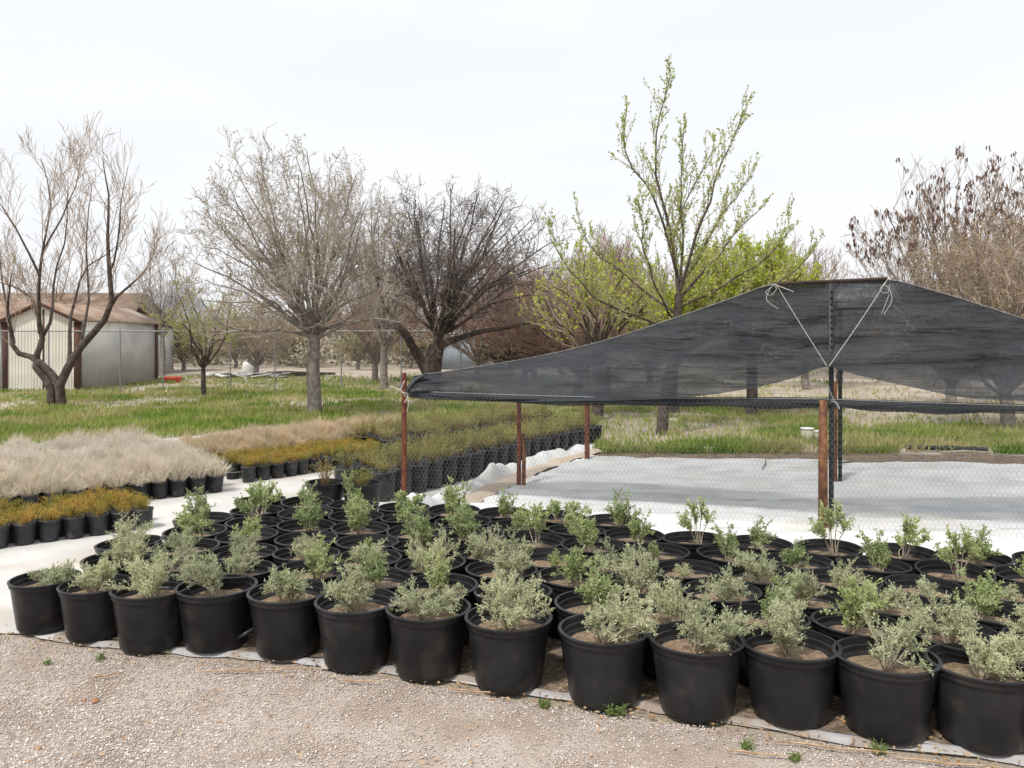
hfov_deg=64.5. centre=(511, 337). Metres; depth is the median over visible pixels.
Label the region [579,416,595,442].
potted olive shrub
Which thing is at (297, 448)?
potted amber shrub
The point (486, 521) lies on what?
potted shrub
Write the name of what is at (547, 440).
potted olive shrub
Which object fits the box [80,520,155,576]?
potted shrub
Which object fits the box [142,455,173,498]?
dry grass pot
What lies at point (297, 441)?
tan grass pot
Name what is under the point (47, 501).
potted golden shrub
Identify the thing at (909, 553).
potted shrub
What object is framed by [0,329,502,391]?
chain link fence
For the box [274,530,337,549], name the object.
potted shrub
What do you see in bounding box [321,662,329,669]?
stone
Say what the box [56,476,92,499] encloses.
dry grass pot
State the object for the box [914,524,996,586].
potted shrub
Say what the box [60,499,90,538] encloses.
potted golden shrub
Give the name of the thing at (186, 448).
grey grass pot
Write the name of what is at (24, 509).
potted golden shrub
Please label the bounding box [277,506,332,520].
potted shrub
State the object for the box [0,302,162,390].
shed
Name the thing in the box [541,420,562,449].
potted olive shrub
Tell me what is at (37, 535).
potted golden shrub
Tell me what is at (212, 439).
tan grass pot
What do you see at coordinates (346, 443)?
potted amber shrub
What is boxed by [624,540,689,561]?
potted shrub
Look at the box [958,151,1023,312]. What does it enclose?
bare tree
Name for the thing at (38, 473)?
dry grass pot
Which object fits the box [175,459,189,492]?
dry grass pot
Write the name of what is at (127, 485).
dry grass pot
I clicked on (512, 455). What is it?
potted olive shrub
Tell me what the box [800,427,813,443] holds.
bucket
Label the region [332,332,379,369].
tree
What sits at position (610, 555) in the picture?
potted shrub
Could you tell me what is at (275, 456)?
potted amber shrub
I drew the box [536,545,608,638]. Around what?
potted shrub
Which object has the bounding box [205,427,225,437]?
tan grass pot
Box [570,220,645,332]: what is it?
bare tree
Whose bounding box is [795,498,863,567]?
potted shrub
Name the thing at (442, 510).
potted shrub
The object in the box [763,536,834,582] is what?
potted shrub
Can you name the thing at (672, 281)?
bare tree
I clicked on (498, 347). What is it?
bare tree
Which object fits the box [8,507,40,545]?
potted golden shrub
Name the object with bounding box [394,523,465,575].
potted shrub
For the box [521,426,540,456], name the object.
potted olive shrub
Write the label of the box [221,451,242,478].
potted amber shrub
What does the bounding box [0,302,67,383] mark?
store
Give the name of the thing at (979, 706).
potted shrub
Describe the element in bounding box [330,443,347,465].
potted amber shrub
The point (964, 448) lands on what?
black pipe
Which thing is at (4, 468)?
dry grass pot
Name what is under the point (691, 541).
potted shrub
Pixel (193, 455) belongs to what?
dry grass pot
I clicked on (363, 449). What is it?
potted amber shrub
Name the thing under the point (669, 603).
potted shrub
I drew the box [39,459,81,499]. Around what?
dry grass pot
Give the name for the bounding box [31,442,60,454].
grey grass pot
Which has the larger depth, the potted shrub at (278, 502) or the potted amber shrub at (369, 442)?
the potted amber shrub at (369, 442)
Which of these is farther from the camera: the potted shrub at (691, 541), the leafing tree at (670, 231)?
the leafing tree at (670, 231)
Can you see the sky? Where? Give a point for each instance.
(525, 94)
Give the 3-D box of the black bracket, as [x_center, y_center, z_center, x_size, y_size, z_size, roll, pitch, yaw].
[-1.471,1.651,4.451,0.107,0.118,0.050,0,0,0]
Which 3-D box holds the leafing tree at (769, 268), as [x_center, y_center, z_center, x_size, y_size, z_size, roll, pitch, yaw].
[5.154,-0.292,17.572,3.514,4.104,2.888,0,0,0]
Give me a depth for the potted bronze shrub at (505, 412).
13.74 m
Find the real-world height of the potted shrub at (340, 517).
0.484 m
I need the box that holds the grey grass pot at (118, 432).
[106,426,124,436]
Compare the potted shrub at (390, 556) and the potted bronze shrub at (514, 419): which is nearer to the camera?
the potted shrub at (390, 556)
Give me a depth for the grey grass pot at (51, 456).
9.28 m
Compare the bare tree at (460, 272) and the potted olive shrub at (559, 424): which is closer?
the potted olive shrub at (559, 424)
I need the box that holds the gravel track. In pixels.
[0,636,986,767]
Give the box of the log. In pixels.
[267,371,335,375]
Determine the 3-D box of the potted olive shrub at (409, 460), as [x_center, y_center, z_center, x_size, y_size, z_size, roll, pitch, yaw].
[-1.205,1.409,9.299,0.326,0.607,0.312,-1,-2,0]
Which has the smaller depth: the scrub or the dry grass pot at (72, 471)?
the dry grass pot at (72, 471)
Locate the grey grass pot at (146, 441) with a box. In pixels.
[138,435,157,444]
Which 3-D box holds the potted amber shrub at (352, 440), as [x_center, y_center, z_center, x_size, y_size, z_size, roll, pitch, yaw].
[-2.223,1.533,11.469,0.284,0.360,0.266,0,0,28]
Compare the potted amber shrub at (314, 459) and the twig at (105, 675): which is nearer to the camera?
the twig at (105, 675)
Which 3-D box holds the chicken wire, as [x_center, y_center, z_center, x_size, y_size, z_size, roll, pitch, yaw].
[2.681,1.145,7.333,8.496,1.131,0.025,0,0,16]
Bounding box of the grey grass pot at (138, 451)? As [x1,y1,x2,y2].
[115,442,146,455]
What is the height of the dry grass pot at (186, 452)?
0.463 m
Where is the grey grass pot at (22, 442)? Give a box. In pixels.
[2,431,37,448]
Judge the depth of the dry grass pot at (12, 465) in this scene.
8.63 m
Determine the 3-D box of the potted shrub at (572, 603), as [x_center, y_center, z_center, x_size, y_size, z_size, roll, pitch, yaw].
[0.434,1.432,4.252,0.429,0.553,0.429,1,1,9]
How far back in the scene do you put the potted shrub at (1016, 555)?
5.17 m
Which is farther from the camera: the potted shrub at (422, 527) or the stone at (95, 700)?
the potted shrub at (422, 527)
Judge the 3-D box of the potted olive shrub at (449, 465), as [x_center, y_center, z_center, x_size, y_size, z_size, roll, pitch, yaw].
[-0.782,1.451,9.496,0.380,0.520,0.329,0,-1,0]
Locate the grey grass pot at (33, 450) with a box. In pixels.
[18,444,44,456]
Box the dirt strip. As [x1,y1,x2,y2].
[457,448,599,502]
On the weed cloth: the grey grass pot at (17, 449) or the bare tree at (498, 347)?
the grey grass pot at (17, 449)
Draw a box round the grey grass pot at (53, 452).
[34,442,63,458]
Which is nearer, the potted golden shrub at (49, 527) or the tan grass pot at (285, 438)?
the potted golden shrub at (49, 527)
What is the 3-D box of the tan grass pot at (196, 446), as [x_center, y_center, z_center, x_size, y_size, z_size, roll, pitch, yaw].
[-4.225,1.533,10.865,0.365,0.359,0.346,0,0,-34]
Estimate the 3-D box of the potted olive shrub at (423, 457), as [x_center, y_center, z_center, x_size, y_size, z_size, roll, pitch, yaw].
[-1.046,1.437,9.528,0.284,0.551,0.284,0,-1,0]
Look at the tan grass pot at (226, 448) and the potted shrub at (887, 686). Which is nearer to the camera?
the potted shrub at (887, 686)
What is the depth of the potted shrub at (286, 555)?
5.25 m
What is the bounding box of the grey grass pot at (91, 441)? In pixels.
[81,433,106,446]
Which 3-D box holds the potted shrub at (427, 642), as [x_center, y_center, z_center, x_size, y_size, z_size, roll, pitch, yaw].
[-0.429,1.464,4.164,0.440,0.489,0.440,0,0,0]
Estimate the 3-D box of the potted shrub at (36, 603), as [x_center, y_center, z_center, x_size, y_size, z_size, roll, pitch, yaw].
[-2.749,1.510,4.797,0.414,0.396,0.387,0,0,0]
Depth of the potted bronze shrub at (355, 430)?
11.75 m
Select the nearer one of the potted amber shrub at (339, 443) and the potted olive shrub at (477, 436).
the potted olive shrub at (477, 436)
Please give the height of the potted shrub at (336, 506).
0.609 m
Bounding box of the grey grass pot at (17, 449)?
[0,439,27,453]
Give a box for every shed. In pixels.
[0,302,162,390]
[442,331,503,368]
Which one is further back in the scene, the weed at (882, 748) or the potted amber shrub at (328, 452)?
the potted amber shrub at (328, 452)
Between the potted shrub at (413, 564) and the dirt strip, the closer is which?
the potted shrub at (413, 564)
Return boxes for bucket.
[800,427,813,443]
[814,430,817,441]
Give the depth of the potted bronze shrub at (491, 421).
13.01 m
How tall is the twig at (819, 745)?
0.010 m
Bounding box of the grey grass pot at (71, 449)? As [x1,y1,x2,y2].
[61,442,84,456]
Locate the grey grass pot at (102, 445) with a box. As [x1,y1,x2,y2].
[86,439,111,451]
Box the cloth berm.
[407,443,593,506]
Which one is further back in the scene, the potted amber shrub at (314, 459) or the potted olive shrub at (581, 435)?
the potted olive shrub at (581, 435)
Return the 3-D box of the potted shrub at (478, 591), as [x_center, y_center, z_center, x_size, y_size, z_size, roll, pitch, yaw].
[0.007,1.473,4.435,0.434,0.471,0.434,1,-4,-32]
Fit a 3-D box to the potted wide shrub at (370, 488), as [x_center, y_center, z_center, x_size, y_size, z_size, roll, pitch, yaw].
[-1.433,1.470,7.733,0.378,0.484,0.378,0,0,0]
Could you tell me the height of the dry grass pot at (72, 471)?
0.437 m
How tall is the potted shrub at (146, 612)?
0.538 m
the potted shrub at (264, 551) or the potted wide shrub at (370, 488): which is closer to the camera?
the potted shrub at (264, 551)
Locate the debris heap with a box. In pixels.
[206,370,290,378]
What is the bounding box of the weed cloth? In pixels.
[0,433,1023,756]
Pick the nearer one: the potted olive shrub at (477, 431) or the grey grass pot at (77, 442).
the grey grass pot at (77, 442)
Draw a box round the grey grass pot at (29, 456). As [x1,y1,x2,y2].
[14,444,50,466]
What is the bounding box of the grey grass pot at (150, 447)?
[143,442,166,454]
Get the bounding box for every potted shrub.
[7,558,81,633]
[56,551,132,642]
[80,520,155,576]
[94,510,162,553]
[105,550,192,653]
[137,534,207,578]
[149,524,219,559]
[162,503,227,540]
[166,548,257,653]
[172,486,232,526]
[204,540,275,626]
[208,526,277,563]
[214,513,278,546]
[225,482,283,535]
[229,479,284,518]
[234,477,285,506]
[246,563,328,660]
[272,531,340,566]
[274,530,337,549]
[275,534,348,587]
[276,489,335,535]
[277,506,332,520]
[281,480,333,509]
[314,559,398,672]
[326,469,378,512]
[328,493,383,523]
[330,493,389,547]
[333,537,401,568]
[335,534,398,552]
[337,544,412,639]
[378,490,429,515]
[380,492,436,527]
[385,574,470,681]
[386,523,446,541]
[392,504,455,559]
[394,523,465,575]
[400,543,477,645]
[427,475,479,519]
[434,501,491,529]
[441,496,503,547]
[453,523,516,574]
[464,569,554,694]
[465,527,537,607]
[473,563,552,608]
[476,488,527,521]
[487,503,545,535]
[503,499,564,550]
[515,547,581,581]
[536,499,584,532]
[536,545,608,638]
[547,502,605,538]
[554,554,634,662]
[558,582,658,710]
[560,505,624,557]
[583,488,641,529]
[583,536,650,576]
[604,506,664,552]
[605,535,682,600]
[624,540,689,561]
[630,575,714,680]
[648,583,760,722]
[652,559,722,596]
[661,494,723,559]
[682,562,762,623]
[696,522,766,578]
[722,571,811,685]
[723,541,800,602]
[735,515,793,554]
[740,587,842,729]
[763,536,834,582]
[765,565,846,630]
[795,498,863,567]
[802,555,883,591]
[811,573,905,695]
[832,602,942,745]
[835,526,912,588]
[858,576,940,641]
[868,514,938,573]
[883,574,966,615]
[892,574,1007,706]
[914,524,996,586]
[923,623,1023,756]
[935,523,1013,570]
[939,563,1022,632]
[965,580,1023,607]
[992,554,1023,583]
[996,597,1023,650]
[1012,551,1023,563]
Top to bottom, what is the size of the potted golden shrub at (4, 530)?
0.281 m
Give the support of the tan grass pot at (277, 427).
on the weed cloth
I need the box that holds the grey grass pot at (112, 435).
[97,429,127,443]
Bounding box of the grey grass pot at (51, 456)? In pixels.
[43,451,61,461]
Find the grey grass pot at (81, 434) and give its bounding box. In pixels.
[63,426,97,441]
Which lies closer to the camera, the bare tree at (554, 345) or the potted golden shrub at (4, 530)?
the potted golden shrub at (4, 530)
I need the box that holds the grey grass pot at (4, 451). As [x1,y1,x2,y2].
[0,443,17,460]
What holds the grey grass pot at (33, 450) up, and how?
on the weed cloth
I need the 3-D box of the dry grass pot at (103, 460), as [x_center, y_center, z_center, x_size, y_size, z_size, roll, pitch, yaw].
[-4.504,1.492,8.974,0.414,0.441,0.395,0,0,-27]
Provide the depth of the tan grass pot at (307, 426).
12.04 m
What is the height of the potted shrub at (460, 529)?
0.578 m
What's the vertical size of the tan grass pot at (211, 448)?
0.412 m
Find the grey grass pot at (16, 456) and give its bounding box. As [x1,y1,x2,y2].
[0,447,30,465]
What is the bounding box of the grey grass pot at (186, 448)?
[168,441,200,452]
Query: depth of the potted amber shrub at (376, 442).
11.02 m
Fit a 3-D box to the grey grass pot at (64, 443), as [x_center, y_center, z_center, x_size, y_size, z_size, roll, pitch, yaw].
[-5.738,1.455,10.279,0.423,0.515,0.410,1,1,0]
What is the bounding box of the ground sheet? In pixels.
[463,455,1023,557]
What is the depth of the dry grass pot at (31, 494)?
7.89 m
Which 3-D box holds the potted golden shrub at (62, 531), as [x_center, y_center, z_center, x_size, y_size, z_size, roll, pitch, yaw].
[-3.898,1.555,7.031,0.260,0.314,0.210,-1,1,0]
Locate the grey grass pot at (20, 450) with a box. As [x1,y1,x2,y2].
[1,445,33,460]
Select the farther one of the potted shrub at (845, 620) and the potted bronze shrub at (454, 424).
the potted bronze shrub at (454, 424)
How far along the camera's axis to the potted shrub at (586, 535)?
5.45 m
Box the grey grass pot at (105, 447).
[88,438,114,457]
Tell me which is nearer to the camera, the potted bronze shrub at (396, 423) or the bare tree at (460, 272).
the potted bronze shrub at (396, 423)
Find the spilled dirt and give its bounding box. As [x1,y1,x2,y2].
[59,627,954,744]
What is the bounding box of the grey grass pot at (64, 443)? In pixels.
[44,432,76,451]
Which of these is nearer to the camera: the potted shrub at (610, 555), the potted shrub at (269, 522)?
the potted shrub at (610, 555)
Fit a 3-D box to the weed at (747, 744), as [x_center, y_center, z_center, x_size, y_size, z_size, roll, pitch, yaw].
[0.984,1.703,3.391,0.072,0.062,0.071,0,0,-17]
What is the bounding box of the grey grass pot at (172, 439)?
[155,433,189,451]
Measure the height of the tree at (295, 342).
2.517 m
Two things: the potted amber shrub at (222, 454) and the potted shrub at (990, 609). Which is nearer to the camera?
the potted shrub at (990, 609)
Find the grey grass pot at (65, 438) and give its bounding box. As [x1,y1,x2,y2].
[50,431,83,445]
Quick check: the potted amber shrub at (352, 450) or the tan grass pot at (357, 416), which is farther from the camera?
the tan grass pot at (357, 416)
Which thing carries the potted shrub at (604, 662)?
on the spilled dirt
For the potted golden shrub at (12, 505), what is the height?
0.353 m
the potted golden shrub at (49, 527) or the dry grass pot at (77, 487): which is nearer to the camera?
the potted golden shrub at (49, 527)
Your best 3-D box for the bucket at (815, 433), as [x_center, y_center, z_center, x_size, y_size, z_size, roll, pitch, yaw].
[5.091,1.640,13.471,0.154,0.180,0.154,0,0,0]
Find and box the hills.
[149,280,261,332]
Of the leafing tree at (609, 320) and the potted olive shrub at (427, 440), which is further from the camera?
the leafing tree at (609, 320)
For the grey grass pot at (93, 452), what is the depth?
9.52 m
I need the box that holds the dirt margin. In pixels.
[574,451,1023,463]
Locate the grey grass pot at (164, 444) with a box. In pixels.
[151,436,181,453]
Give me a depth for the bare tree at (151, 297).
35.87 m
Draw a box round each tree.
[0,110,189,405]
[0,246,116,302]
[121,247,207,375]
[132,273,253,395]
[160,124,426,413]
[171,328,216,370]
[200,297,305,377]
[207,324,260,367]
[264,333,320,366]
[301,250,442,381]
[329,187,440,388]
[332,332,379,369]
[346,169,580,401]
[387,251,569,366]
[390,336,427,367]
[437,239,586,365]
[478,337,569,363]
[489,261,652,359]
[510,236,672,419]
[541,54,824,434]
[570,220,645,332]
[578,251,710,330]
[621,278,707,412]
[672,228,832,416]
[788,227,859,389]
[836,271,879,383]
[840,141,1023,401]
[894,200,1023,428]
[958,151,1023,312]
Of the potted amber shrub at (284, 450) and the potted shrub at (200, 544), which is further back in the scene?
the potted amber shrub at (284, 450)
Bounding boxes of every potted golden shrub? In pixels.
[0,493,22,515]
[0,507,25,542]
[0,512,14,547]
[4,502,33,517]
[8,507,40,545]
[19,506,48,539]
[20,501,41,510]
[29,500,54,514]
[32,504,67,541]
[41,492,65,509]
[45,500,71,536]
[52,490,81,512]
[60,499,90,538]
[65,493,86,507]
[70,493,95,532]
[78,494,104,511]
[83,482,115,501]
[84,498,111,535]
[90,489,120,529]
[99,487,131,506]
[110,485,134,502]
[111,499,132,532]
[118,492,141,526]
[126,491,148,504]
[132,493,156,528]
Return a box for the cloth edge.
[52,633,1023,765]
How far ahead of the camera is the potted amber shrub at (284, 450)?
10.39 m
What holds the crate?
on the ground at (342, 369)
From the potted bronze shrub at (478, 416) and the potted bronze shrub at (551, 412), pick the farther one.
the potted bronze shrub at (551, 412)
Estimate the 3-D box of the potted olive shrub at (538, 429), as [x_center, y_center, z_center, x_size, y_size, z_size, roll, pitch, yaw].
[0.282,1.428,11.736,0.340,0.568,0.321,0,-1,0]
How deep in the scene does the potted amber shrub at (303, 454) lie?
10.40 m
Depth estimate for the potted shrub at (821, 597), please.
4.36 m
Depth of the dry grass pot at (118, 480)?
8.34 m
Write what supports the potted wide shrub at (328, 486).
on the weed cloth
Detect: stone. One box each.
[92,698,99,703]
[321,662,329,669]
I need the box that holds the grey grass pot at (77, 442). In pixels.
[66,435,88,449]
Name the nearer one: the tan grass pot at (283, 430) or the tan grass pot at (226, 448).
the tan grass pot at (226, 448)
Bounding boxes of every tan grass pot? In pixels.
[174,431,194,443]
[175,435,195,446]
[187,441,204,453]
[188,436,209,445]
[196,438,221,458]
[197,431,224,454]
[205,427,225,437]
[216,439,240,459]
[217,433,239,451]
[218,429,234,442]
[230,428,252,443]
[233,423,253,437]
[233,438,250,453]
[243,431,265,454]
[247,420,263,434]
[253,423,278,440]
[259,437,282,449]
[267,421,291,432]
[270,425,296,449]
[274,424,293,435]
[288,427,302,437]
[289,434,306,446]
[297,421,316,433]
[298,427,319,444]
[305,417,331,427]
[310,420,331,445]
[311,421,331,435]
[312,429,331,445]
[321,420,341,432]
[324,415,351,427]
[326,434,341,441]
[336,424,353,440]
[347,415,359,426]
[350,411,369,421]
[355,415,372,426]
[381,412,397,422]
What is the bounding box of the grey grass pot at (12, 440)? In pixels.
[1,433,27,446]
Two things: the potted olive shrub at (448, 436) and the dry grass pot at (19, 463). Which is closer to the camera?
the dry grass pot at (19, 463)
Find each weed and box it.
[42,658,52,665]
[93,652,104,661]
[538,696,551,709]
[604,703,629,717]
[738,734,755,750]
[786,749,801,763]
[868,738,889,755]
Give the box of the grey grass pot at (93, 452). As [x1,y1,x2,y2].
[76,440,114,461]
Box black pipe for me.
[906,445,988,450]
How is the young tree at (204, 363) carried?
on the ground at (342, 369)
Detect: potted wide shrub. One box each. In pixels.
[306,455,342,500]
[342,466,381,510]
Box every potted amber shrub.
[211,450,227,465]
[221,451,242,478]
[224,447,243,459]
[226,450,241,472]
[236,445,256,473]
[237,453,259,481]
[239,455,256,471]
[251,445,269,472]
[252,453,269,476]
[254,453,273,479]
[256,450,272,461]
[265,446,281,459]
[268,450,285,474]
[270,455,285,477]
[276,442,293,449]
[280,445,295,457]
[280,449,302,475]
[291,449,308,457]
[292,442,308,454]
[295,449,311,473]
[302,438,316,447]
[304,444,322,471]
[314,439,329,448]
[316,442,334,455]
[318,444,334,469]
[327,437,343,450]
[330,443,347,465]
[343,439,357,452]
[344,444,360,464]
[345,434,360,446]
[356,444,369,461]
[361,438,378,459]
[365,441,380,457]
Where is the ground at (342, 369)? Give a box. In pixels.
[0,355,1023,767]
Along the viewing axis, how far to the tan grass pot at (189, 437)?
11.30 m
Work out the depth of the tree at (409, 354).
44.86 m
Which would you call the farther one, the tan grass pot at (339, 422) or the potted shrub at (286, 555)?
the tan grass pot at (339, 422)
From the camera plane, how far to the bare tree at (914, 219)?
19.77 m
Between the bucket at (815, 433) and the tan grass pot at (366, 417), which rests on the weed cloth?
the tan grass pot at (366, 417)
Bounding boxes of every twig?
[91,672,121,677]
[337,679,379,682]
[447,689,492,692]
[728,749,790,755]
[773,740,900,753]
[893,757,1001,767]
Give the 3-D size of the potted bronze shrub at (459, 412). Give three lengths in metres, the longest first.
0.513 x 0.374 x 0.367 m
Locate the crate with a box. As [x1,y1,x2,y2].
[164,376,181,382]
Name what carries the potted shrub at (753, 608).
on the spilled dirt
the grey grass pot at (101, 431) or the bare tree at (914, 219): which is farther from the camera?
the bare tree at (914, 219)
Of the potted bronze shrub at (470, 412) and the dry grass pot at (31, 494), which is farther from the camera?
the potted bronze shrub at (470, 412)
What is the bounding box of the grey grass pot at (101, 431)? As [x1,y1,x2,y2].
[91,426,114,440]
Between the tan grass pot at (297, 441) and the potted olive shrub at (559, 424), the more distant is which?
the potted olive shrub at (559, 424)
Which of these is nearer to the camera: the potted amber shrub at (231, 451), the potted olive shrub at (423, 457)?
the potted olive shrub at (423, 457)
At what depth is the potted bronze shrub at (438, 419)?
12.35 m
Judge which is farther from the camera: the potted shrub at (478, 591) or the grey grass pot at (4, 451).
the grey grass pot at (4, 451)
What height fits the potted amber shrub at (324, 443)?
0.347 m
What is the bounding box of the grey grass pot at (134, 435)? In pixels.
[122,430,150,441]
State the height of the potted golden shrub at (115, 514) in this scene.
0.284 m
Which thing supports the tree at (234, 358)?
on the ground at (342, 369)
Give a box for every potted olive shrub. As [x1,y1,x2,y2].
[331,444,358,496]
[351,441,374,476]
[358,449,385,478]
[367,436,391,462]
[370,456,397,501]
[377,440,400,465]
[382,438,412,496]
[387,436,410,458]
[396,435,418,462]
[407,433,424,455]
[407,437,429,492]
[414,438,433,459]
[415,430,436,452]
[419,441,446,487]
[423,435,448,455]
[427,422,450,449]
[433,440,460,483]
[437,428,460,453]
[447,426,470,450]
[448,434,472,480]
[463,429,485,477]
[465,425,488,440]
[468,428,486,446]
[476,432,498,471]
[478,426,500,445]
[488,418,511,442]
[488,424,509,465]
[499,417,516,429]
[500,428,521,463]
[501,423,516,440]
[510,423,532,459]
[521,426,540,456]
[522,420,542,435]
[523,416,543,431]
[530,410,551,433]
[532,424,551,451]
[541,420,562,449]
[549,419,566,429]
[552,422,569,450]
[557,410,574,424]
[559,411,576,428]
[561,415,579,447]
[572,415,584,444]
[576,406,594,424]
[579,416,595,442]
[590,413,602,441]
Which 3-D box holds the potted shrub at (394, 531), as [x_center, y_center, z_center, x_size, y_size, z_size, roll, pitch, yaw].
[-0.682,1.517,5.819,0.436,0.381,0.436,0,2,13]
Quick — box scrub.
[170,305,506,367]
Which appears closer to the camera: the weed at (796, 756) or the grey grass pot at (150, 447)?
the weed at (796, 756)
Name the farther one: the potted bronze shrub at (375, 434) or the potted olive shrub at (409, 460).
the potted bronze shrub at (375, 434)
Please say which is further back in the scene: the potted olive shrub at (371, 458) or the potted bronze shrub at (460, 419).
the potted bronze shrub at (460, 419)
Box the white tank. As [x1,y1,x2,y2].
[242,359,253,372]
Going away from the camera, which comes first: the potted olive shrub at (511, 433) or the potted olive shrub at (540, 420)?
the potted olive shrub at (511, 433)
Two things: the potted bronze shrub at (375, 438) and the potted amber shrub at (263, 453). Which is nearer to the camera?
the potted amber shrub at (263, 453)
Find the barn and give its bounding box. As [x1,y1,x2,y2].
[0,293,182,371]
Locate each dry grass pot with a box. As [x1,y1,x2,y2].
[0,454,19,476]
[0,463,12,488]
[0,464,35,509]
[0,482,21,510]
[1,459,24,473]
[4,457,32,471]
[13,472,46,508]
[19,464,55,505]
[32,465,75,505]
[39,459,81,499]
[53,457,92,473]
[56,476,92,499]
[60,463,83,478]
[67,468,91,501]
[68,459,96,476]
[78,453,97,467]
[79,462,112,499]
[82,456,123,500]
[89,452,112,468]
[99,445,133,459]
[100,459,139,494]
[112,450,141,474]
[117,458,140,497]
[125,451,163,496]
[125,471,154,499]
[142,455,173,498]
[148,445,181,458]
[156,454,173,494]
[158,453,187,465]
[161,453,196,496]
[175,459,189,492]
[176,443,195,457]
[180,445,206,463]
[181,451,215,494]
[194,450,226,465]
[196,456,210,490]
[201,454,233,491]
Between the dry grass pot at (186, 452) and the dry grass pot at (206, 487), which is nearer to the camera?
the dry grass pot at (206, 487)
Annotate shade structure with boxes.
[391,277,1023,527]
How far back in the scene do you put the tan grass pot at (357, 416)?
13.39 m
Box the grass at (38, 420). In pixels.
[0,372,1023,454]
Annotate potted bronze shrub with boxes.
[348,422,367,437]
[354,417,374,445]
[364,413,381,433]
[368,419,384,439]
[372,423,393,443]
[377,426,400,455]
[378,414,395,430]
[383,416,401,432]
[386,415,401,436]
[391,417,412,444]
[401,411,423,435]
[409,421,430,448]
[417,418,435,432]
[420,420,442,446]
[423,411,436,423]
[427,410,447,430]
[441,415,460,429]
[447,416,468,442]
[451,408,470,421]
[452,413,470,427]
[460,415,478,435]
[461,408,476,419]
[471,405,489,434]
[483,414,498,435]
[485,403,498,417]
[494,402,506,415]
[494,407,511,428]
[495,403,514,421]
[501,402,516,413]
[505,402,521,426]
[515,404,530,424]
[521,403,532,418]
[525,408,539,425]
[526,404,540,415]
[533,405,549,423]
[544,406,557,419]
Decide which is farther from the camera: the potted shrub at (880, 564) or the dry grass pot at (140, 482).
the dry grass pot at (140, 482)
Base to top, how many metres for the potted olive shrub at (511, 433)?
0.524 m
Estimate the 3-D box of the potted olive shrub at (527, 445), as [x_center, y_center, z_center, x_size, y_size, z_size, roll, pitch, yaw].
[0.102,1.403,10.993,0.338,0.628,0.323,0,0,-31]
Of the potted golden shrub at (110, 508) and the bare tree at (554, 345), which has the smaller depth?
the potted golden shrub at (110, 508)
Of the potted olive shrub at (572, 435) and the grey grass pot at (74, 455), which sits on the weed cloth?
the grey grass pot at (74, 455)
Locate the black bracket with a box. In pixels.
[233,627,253,649]
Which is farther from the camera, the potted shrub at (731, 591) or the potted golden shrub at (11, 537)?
the potted golden shrub at (11, 537)
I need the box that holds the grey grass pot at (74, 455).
[58,445,90,461]
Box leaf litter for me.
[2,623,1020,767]
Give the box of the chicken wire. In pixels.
[377,393,1023,537]
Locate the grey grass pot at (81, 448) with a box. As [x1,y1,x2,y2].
[70,445,88,456]
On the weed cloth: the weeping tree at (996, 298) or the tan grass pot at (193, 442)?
the tan grass pot at (193, 442)
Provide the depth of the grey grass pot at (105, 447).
9.75 m
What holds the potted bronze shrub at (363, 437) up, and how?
on the weed cloth
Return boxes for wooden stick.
[941,450,989,453]
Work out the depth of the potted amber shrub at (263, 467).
9.72 m
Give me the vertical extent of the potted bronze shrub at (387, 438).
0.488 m
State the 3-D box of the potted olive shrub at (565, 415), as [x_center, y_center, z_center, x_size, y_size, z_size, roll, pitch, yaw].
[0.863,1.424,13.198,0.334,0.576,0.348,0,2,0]
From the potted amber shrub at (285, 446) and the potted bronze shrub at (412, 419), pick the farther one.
the potted bronze shrub at (412, 419)
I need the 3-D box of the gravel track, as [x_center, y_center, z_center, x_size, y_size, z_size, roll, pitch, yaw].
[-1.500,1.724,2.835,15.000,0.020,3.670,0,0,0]
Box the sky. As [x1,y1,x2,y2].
[0,0,1023,329]
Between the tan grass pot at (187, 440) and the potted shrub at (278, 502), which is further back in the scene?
the tan grass pot at (187, 440)
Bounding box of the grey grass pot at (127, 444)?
[117,435,145,452]
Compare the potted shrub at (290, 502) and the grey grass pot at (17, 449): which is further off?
the grey grass pot at (17, 449)
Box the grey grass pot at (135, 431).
[119,422,148,438]
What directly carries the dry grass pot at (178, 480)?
on the weed cloth
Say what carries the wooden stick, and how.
on the ground at (342, 369)
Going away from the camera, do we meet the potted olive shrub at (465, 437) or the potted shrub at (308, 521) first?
the potted shrub at (308, 521)
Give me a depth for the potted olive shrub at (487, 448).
10.17 m
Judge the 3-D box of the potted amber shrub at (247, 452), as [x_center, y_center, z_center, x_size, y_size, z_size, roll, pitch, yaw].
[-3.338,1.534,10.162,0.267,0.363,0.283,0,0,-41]
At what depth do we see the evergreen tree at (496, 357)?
30.05 m
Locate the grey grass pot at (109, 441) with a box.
[93,433,121,448]
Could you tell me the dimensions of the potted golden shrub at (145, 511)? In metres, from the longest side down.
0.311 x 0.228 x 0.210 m
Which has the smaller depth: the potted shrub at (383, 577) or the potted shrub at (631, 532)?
the potted shrub at (383, 577)
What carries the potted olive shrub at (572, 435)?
on the dirt margin
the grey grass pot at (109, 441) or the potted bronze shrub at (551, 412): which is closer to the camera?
the grey grass pot at (109, 441)
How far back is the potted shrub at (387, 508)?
6.66 m
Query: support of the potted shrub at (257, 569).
on the spilled dirt
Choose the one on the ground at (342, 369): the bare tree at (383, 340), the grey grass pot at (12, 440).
the bare tree at (383, 340)
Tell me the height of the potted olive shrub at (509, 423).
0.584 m

